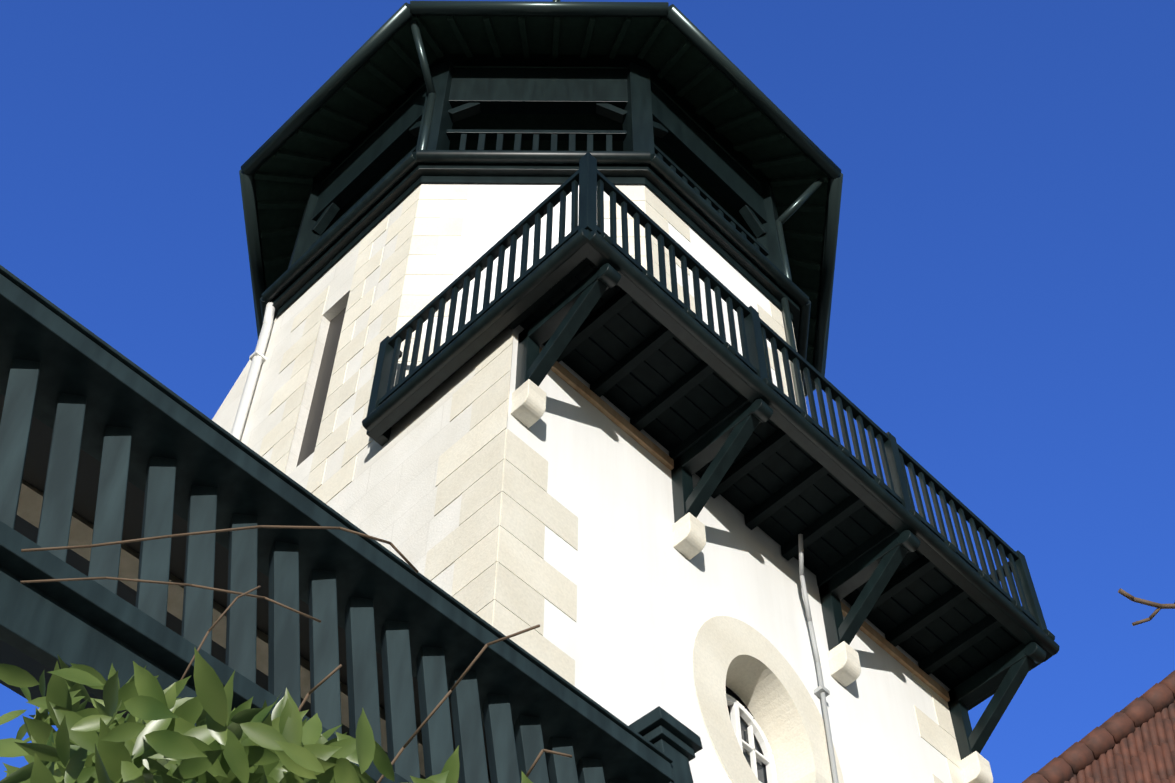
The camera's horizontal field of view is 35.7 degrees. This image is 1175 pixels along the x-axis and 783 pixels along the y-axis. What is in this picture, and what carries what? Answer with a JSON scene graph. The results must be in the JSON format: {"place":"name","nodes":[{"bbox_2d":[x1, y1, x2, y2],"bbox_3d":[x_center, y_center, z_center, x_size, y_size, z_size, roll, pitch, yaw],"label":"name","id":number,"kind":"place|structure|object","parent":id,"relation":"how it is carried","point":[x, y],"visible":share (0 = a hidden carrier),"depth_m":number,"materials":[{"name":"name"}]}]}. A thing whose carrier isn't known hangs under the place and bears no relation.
{"place":"outdoors","nodes":[
{"label":"outdoors","id":0,"kind":"place"},
{"bbox_2d":[212,182,950,782],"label":"tower wall","id":1,"kind":"structure","parent":0,"point":[650,598],"depth_m":12.42,"materials":[{"name":"paint"}]},
{"bbox_2d":[231,302,274,439],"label":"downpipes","id":2,"kind":"object","parent":1,"relation":"attached to","point":[257,358],"visible":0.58,"depth_m":16.23,"materials":[{"name":"white metal"}]},
{"bbox_2d":[0,394,549,782],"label":"backing","id":3,"kind":"object","parent":1,"relation":"attached to","point":[36,466],"depth_m":7.31,"materials":[{"name":"black wood"}]},
{"bbox_2d":[17,480,490,782],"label":"beam","id":4,"kind":"structure","parent":3,"relation":"attached to","point":[30,507],"depth_m":7.49,"materials":[{"name":"black wood"}]},
{"bbox_2d":[0,265,702,782],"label":"railing","id":5,"kind":"object","parent":3,"relation":"on","point":[76,387],"visible":0.9,"depth_m":6.40,"materials":[{"name":"paint"}]},
{"bbox_2d":[296,307,345,466],"bbox_3d":[-2.132,-0.057,14.960,0.380,2.430,0.001,-39,-65,23],"label":"slit window","id":6,"kind":"structure","parent":1,"relation":"attached to","point":[310,437],"depth_m":15.01,"materials":[{"name":"grey glass"}]},
{"bbox_2d":[259,185,963,782],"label":"quoins","id":7,"kind":"object","parent":1,"relation":"attached to","point":[493,471],"visible":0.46,"depth_m":12.28,"materials":[{"name":"stone"}]},
{"bbox_2d":[253,16,1059,759],"bbox_3d":[-0.383,0.614,16.704,6.355,7.650,6.020,-39,-65,23],"label":"green woodwork","id":8,"kind":"object","parent":1,"relation":"on","point":[595,306],"visible":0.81,"depth_m":13.87,"materials":[{"name":"paint"}]},
{"bbox_2d":[239,0,842,396],"bbox_3d":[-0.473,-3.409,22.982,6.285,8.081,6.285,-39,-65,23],"label":"roof gutter","id":9,"kind":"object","parent":8,"relation":"on","point":[406,12],"depth_m":18.75,"materials":[{"name":"grey metal"}]},
{"bbox_2d":[410,21,823,406],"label":"dark pipes","id":10,"kind":"object","parent":8,"relation":"on","point":[789,212],"visible":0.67,"depth_m":17.82,"materials":[{"name":"grey metal"}]},
{"bbox_2d":[539,347,949,701],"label":"ledgers","id":11,"kind":"object","parent":1,"relation":"attached to","point":[621,422],"visible":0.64,"depth_m":12.78,"materials":[{"name":"brown wood"}]},
{"bbox_2d":[726,693,776,782],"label":"oval window frame","id":12,"kind":"object","parent":1,"relation":"in","point":[737,709],"visible":0.44,"depth_m":11.84,"materials":[{"name":"white wood"}]},
{"bbox_2d":[726,686,766,782],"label":"window glass","id":13,"kind":"object","parent":12,"relation":"in","point":[761,772],"depth_m":11.89,"materials":[{"name":"black glass"}]},
{"bbox_2d":[511,379,992,782],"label":"corbels","id":14,"kind":"object","parent":1,"relation":"attached to","point":[528,404],"visible":1,"depth_m":12.20,"materials":[{"name":"stone"}]},
{"bbox_2d":[691,616,843,782],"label":"window surround","id":15,"kind":"object","parent":1,"relation":"attached to","point":[750,667],"visible":0.81,"depth_m":11.88,"materials":[{"name":"beige stone"}]},
{"bbox_2d":[798,534,838,782],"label":"downpipe","id":16,"kind":"object","parent":1,"relation":"attached to","point":[821,692],"visible":1,"depth_m":12.50,"materials":[{"name":"grey metal"}]},
{"bbox_2d":[0,0,1174,782],"label":"sky","id":17,"kind":"structure","parent":0,"point":[1003,303],"materials":[{"name":"blue"}]},
{"bbox_2d":[21,525,1174,782],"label":"twigs","id":18,"kind":"object","parent":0,"point":[1141,601],"visible":0.9,"depth_m":4.57,"materials":[{"name":"brown"}]},
{"bbox_2d":[0,647,532,782],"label":"foliage leaves","id":19,"kind":"object","parent":18,"relation":"attached to","point":[156,735],"visible":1,"depth_m":1.72,"materials":[{"name":"green plant"}]},
{"bbox_2d":[1022,670,1174,782],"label":"tiled roof","id":20,"kind":"structure","parent":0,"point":[1133,741],"depth_m":13.47,"materials":[{"name":"red tile"}]}
]}

